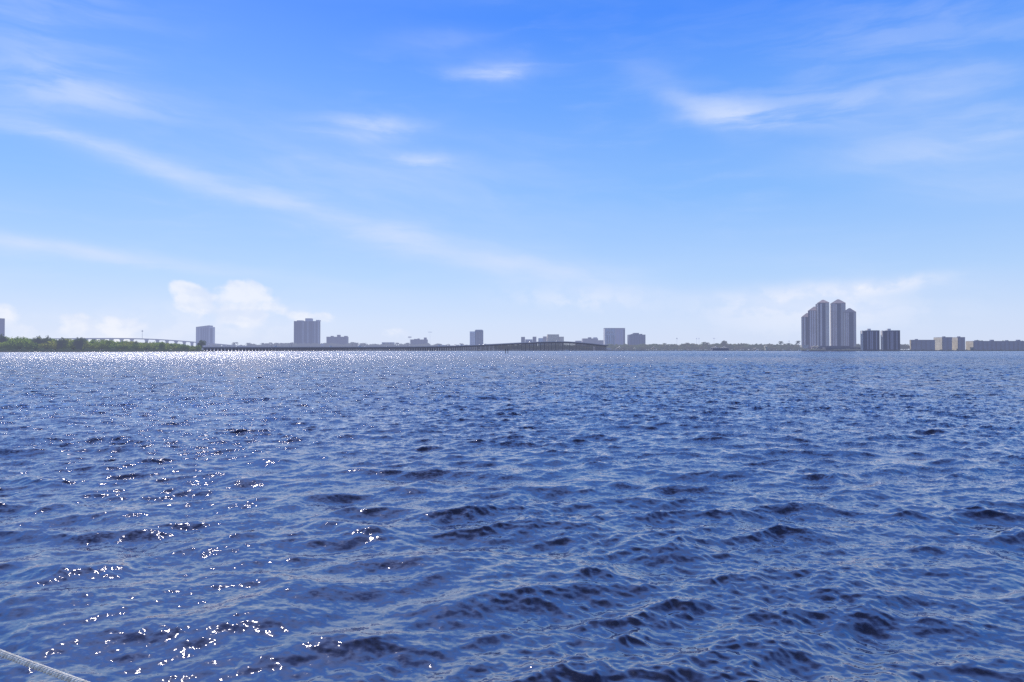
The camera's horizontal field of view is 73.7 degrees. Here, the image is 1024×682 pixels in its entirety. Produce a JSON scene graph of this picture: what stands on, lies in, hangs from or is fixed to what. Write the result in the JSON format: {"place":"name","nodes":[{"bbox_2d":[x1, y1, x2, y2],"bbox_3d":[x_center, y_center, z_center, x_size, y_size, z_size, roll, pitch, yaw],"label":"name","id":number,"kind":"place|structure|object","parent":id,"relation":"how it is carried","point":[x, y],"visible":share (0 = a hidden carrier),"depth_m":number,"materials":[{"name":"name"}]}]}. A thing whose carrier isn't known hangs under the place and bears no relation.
{"place":"outdoors","nodes":[
{"label":"outdoors","id":0,"kind":"place"},
{"bbox_2d":[0,649,89,681],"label":"mooring rope","id":1,"kind":"object","parent":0,"point":[52,672],"visible":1,"depth_m":2.02,"materials":[{"name":"white fabric"}]},
{"bbox_2d":[91,351,133,351],"bbox_3d":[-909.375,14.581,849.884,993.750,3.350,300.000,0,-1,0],"label":"mangrove island ground","id":2,"kind":"structure","parent":0,"point":[116,351],"depth_m":794.89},
{"bbox_2d":[0,334,7,342],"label":"mangrove tree","id":3,"kind":"object","parent":2,"relation":"on","point":[3,339],"visible":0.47,"depth_m":798.09,"materials":[{"name":"green plant"}]},
{"bbox_2d":[0,342,19,349],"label":"mangrove tree","id":4,"kind":"object","parent":2,"relation":"on","point":[1,344],"visible":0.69,"depth_m":771.21,"materials":[{"name":"green plant"}]},
{"bbox_2d":[3,339,29,348],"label":"mangrove tree","id":5,"kind":"object","parent":2,"relation":"on","point":[23,345],"visible":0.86,"depth_m":776.57,"materials":[{"name":"green plant"}]},
{"bbox_2d":[5,339,34,350],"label":"mangrove tree","id":6,"kind":"object","parent":2,"relation":"on","point":[13,341],"visible":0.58,"depth_m":772.69,"materials":[{"name":"green plant"}]},
{"bbox_2d":[26,342,40,350],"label":"mangrove tree","id":7,"kind":"object","parent":2,"relation":"on","point":[35,345],"visible":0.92,"depth_m":786.40,"materials":[{"name":"green plant"}]},
{"bbox_2d":[30,335,44,348],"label":"mangrove tree","id":8,"kind":"object","parent":2,"relation":"on","point":[38,340],"visible":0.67,"depth_m":797.03,"materials":[{"name":"green plant"}]},
{"bbox_2d":[42,335,51,348],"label":"mangrove tree","id":9,"kind":"object","parent":2,"relation":"on","point":[46,339],"visible":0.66,"depth_m":797.88,"materials":[{"name":"green plant"}]},
{"bbox_2d":[38,341,57,348],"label":"mangrove tree","id":10,"kind":"object","parent":2,"relation":"on","point":[52,344],"visible":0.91,"depth_m":790.67,"materials":[{"name":"green plant"}]},
{"bbox_2d":[56,337,68,349],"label":"mangrove tree","id":11,"kind":"object","parent":2,"relation":"on","point":[61,341],"visible":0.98,"depth_m":797.64,"materials":[{"name":"green plant"}]},
{"bbox_2d":[59,340,87,349],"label":"mangrove tree","id":12,"kind":"object","parent":2,"relation":"on","point":[69,345],"visible":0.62,"depth_m":800.86,"materials":[{"name":"green plant"}]},
{"bbox_2d":[72,337,81,348],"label":"mangrove tree","id":13,"kind":"object","parent":2,"relation":"on","point":[76,341],"visible":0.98,"depth_m":797.07,"materials":[{"name":"green plant"}]},
{"bbox_2d":[77,337,85,350],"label":"mangrove tree","id":14,"kind":"object","parent":2,"relation":"on","point":[82,342],"visible":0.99,"depth_m":798.48,"materials":[{"name":"green plant"}]},
{"bbox_2d":[83,341,91,349],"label":"mangrove tree","id":15,"kind":"object","parent":2,"relation":"on","point":[88,345],"visible":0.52,"depth_m":818.93,"materials":[{"name":"green plant"}]},
{"bbox_2d":[0,348,203,351],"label":"mangrove undergrowth","id":16,"kind":"object","parent":2,"relation":"on","point":[71,350],"visible":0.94,"depth_m":785.05,"materials":[{"name":"green plant"}]},
{"bbox_2d":[94,343,110,350],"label":"mangrove tree","id":17,"kind":"object","parent":2,"relation":"on","point":[98,347],"visible":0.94,"depth_m":824.75,"materials":[{"name":"green plant"}]},
{"bbox_2d":[97,340,115,346],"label":"mangrove tree","id":18,"kind":"object","parent":2,"relation":"on","point":[109,342],"visible":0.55,"depth_m":833.70,"materials":[{"name":"green plant"}]},
{"bbox_2d":[105,344,120,349],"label":"mangrove tree","id":19,"kind":"object","parent":2,"relation":"on","point":[111,346],"visible":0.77,"depth_m":826.83,"materials":[{"name":"green plant"}]},
{"bbox_2d":[117,344,128,349],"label":"mangrove tree","id":20,"kind":"object","parent":2,"relation":"on","point":[124,346],"visible":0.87,"depth_m":838.73,"materials":[{"name":"green plant"}]},
{"bbox_2d":[131,343,139,349],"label":"mangrove tree","id":21,"kind":"object","parent":2,"relation":"on","point":[135,346],"visible":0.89,"depth_m":841.25,"materials":[{"name":"green plant"}]},
{"bbox_2d":[139,343,153,350],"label":"mangrove tree","id":22,"kind":"object","parent":2,"relation":"on","point":[144,346],"visible":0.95,"depth_m":844.97,"materials":[{"name":"green plant"}]},
{"bbox_2d":[156,341,166,350],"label":"mangrove tree","id":23,"kind":"object","parent":2,"relation":"on","point":[161,345],"visible":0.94,"depth_m":841.11,"materials":[{"name":"green plant"}]},
{"bbox_2d":[181,344,189,349],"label":"mangrove tree","id":24,"kind":"object","parent":2,"relation":"on","point":[185,346],"visible":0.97,"depth_m":868.32,"materials":[{"name":"green plant"}]},
{"bbox_2d":[196,325,214,349],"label":"glass tower","id":25,"kind":"structure","parent":0,"point":[206,333],"depth_m":2747.55,"materials":[{"name":"glass"}]},
{"bbox_2d":[470,330,482,344],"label":"office tower","id":26,"kind":"structure","parent":0,"point":[476,337],"depth_m":2300.50,"materials":[{"name":"concrete"}]},
{"bbox_2d":[0,350,1023,681],"bbox_3d":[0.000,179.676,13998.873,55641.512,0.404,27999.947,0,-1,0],"label":"river water","id":27,"kind":"structure","parent":0,"point":[498,516],"depth_m":10.24,"materials":[{"name":"blue liquid"}]},
{"bbox_2d":[29,338,253,350],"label":"bridge","id":28,"kind":"structure","parent":27,"relation":"in","point":[167,341],"depth_m":1545.90,"materials":[{"name":"concrete"}]},
{"bbox_2d":[203,341,623,350],"bbox_3d":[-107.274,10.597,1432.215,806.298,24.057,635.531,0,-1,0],"label":"trestle bridge","id":29,"kind":"structure","parent":27,"relation":"in","point":[534,346],"depth_m":1422.80,"materials":[{"name":"concrete"}]},
{"bbox_2d":[0,0,1023,349],"label":"sky","id":30,"kind":"structure","parent":0,"point":[374,171],"materials":[{"name":"blue"}]},
{"bbox_2d":[603,328,624,344],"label":"hotel tower","id":31,"kind":"structure","parent":0,"point":[613,336],"depth_m":1850.77,"materials":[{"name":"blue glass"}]},
{"bbox_2d":[525,350,1023,350],"bbox_3d":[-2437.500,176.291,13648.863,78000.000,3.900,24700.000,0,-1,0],"label":"shore ground","id":32,"kind":"structure","parent":0,"point":[788,350],"depth_m":1499.01,"materials":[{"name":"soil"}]},
{"bbox_2d":[0,318,4,337],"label":"tower block","id":33,"kind":"structure","parent":32,"relation":"on","point":[2,326],"depth_m":2320.36,"materials":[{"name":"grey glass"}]},
{"bbox_2d":[294,318,320,349],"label":"tower block","id":34,"kind":"structure","parent":32,"relation":"on","point":[307,330],"depth_m":2700.54,"materials":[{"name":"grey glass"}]},
{"bbox_2d":[310,343,320,346],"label":"tree","id":35,"kind":"object","parent":32,"relation":"on","point":[315,344],"visible":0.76,"depth_m":2607.09,"materials":[{"name":"plant"}]},
{"bbox_2d":[326,335,348,349],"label":"apartment block","id":36,"kind":"structure","parent":32,"relation":"on","point":[338,339],"depth_m":2650.14,"materials":[{"name":"grey concrete"}]},
{"bbox_2d":[410,338,427,349],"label":"apartment block","id":37,"kind":"structure","parent":32,"relation":"on","point":[417,341],"depth_m":2560.16,"materials":[{"name":"grey concrete"}]},
{"bbox_2d":[100,347,793,349],"bbox_3d":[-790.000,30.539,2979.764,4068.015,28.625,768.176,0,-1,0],"label":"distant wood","id":38,"kind":"object","parent":32,"relation":"on","point":[497,349],"visible":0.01,"depth_m":3303.29,"materials":[{"name":"green plant"}]},
{"bbox_2d":[538,334,563,349],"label":"civic building","id":39,"kind":"structure","parent":32,"relation":"on","point":[552,337],"depth_m":2200.44,"materials":[{"name":"white concrete"}]},
{"bbox_2d":[575,337,602,349],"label":"stepped building","id":40,"kind":"structure","parent":32,"relation":"on","point":[594,340],"depth_m":2050.22,"materials":[{"name":"concrete"}]},
{"bbox_2d":[627,333,644,349],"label":"office block","id":41,"kind":"structure","parent":32,"relation":"on","point":[635,339],"depth_m":1799.98,"materials":[{"name":"concrete"}]},
{"bbox_2d":[711,346,728,350],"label":"boat","id":42,"kind":"object","parent":32,"relation":"on","point":[715,348],"visible":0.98,"depth_m":1569.89,"materials":[{"name":"fabric"}]},
{"bbox_2d":[721,341,727,346],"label":"tree","id":43,"kind":"object","parent":32,"relation":"on","point":[724,343],"visible":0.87,"depth_m":1607.48,"materials":[{"name":"green plant"}]},
{"bbox_2d":[573,349,1022,350],"bbox_3d":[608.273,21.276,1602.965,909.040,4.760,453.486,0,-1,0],"label":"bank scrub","id":44,"kind":"object","parent":32,"relation":"on","point":[874,350],"visible":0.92,"depth_m":1415.48,"materials":[{"name":"green plant"}]},
{"bbox_2d":[799,345,808,349],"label":"garden building","id":45,"kind":"structure","parent":32,"relation":"on","point":[805,346],"depth_m":1507.97,"materials":[{"name":"stone"}]},
{"bbox_2d":[801,300,828,349],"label":"residential tower","id":46,"kind":"structure","parent":32,"relation":"on","point":[815,326],"depth_m":1524.65,"materials":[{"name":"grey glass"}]},
{"bbox_2d":[810,346,849,348],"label":"parking podium","id":47,"kind":"object","parent":32,"relation":"on","point":[816,347],"visible":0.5,"depth_m":1495.97,"materials":[{"name":"grey concrete"}]},
{"bbox_2d":[822,347,859,349],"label":"parking podium","id":48,"kind":"object","parent":32,"relation":"on","point":[831,348],"visible":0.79,"depth_m":1474.56,"materials":[{"name":"grey concrete"}]},
{"bbox_2d":[860,329,879,349],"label":"twin tower","id":49,"kind":"structure","parent":32,"relation":"on","point":[869,339],"depth_m":1441.08,"materials":[{"name":"grey concrete"}]},
{"bbox_2d":[910,339,934,349],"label":"waterfront block","id":50,"kind":"structure","parent":32,"relation":"on","point":[916,344],"depth_m":1429.60,"materials":[{"name":"grey concrete"}]},
{"bbox_2d":[934,336,951,349],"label":"waterfront block","id":51,"kind":"structure","parent":32,"relation":"on","point":[943,343],"depth_m":1440.10,"materials":[{"name":"beige concrete"}]},
{"bbox_2d":[952,336,964,349],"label":"waterfront block","id":52,"kind":"structure","parent":32,"relation":"on","point":[958,342],"depth_m":1440.13,"materials":[{"name":"beige concrete"}]},
{"bbox_2d":[966,340,1023,349],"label":"waterfront block","id":53,"kind":"structure","parent":32,"relation":"on","point":[995,345],"depth_m":1429.92,"materials":[{"name":"grey concrete"}]},
{"bbox_2d":[830,299,855,346],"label":"residential tower","id":54,"kind":"structure","parent":0,"point":[842,326],"depth_m":1521.95,"materials":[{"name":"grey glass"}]},
{"bbox_2d":[880,329,899,349],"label":"twin tower","id":55,"kind":"structure","parent":0,"point":[890,339],"depth_m":1441.37,"materials":[{"name":"grey concrete"}]},
{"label":"sand spit","id":56,"kind":"structure","parent":0,"visible":0},
{"bbox_2d":[197,340,206,348],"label":"mangrove tree","id":57,"kind":"object","parent":56,"relation":"on","point":[202,343],"visible":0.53,"depth_m":925.19,"materials":[{"name":"green plant"}]}
]}

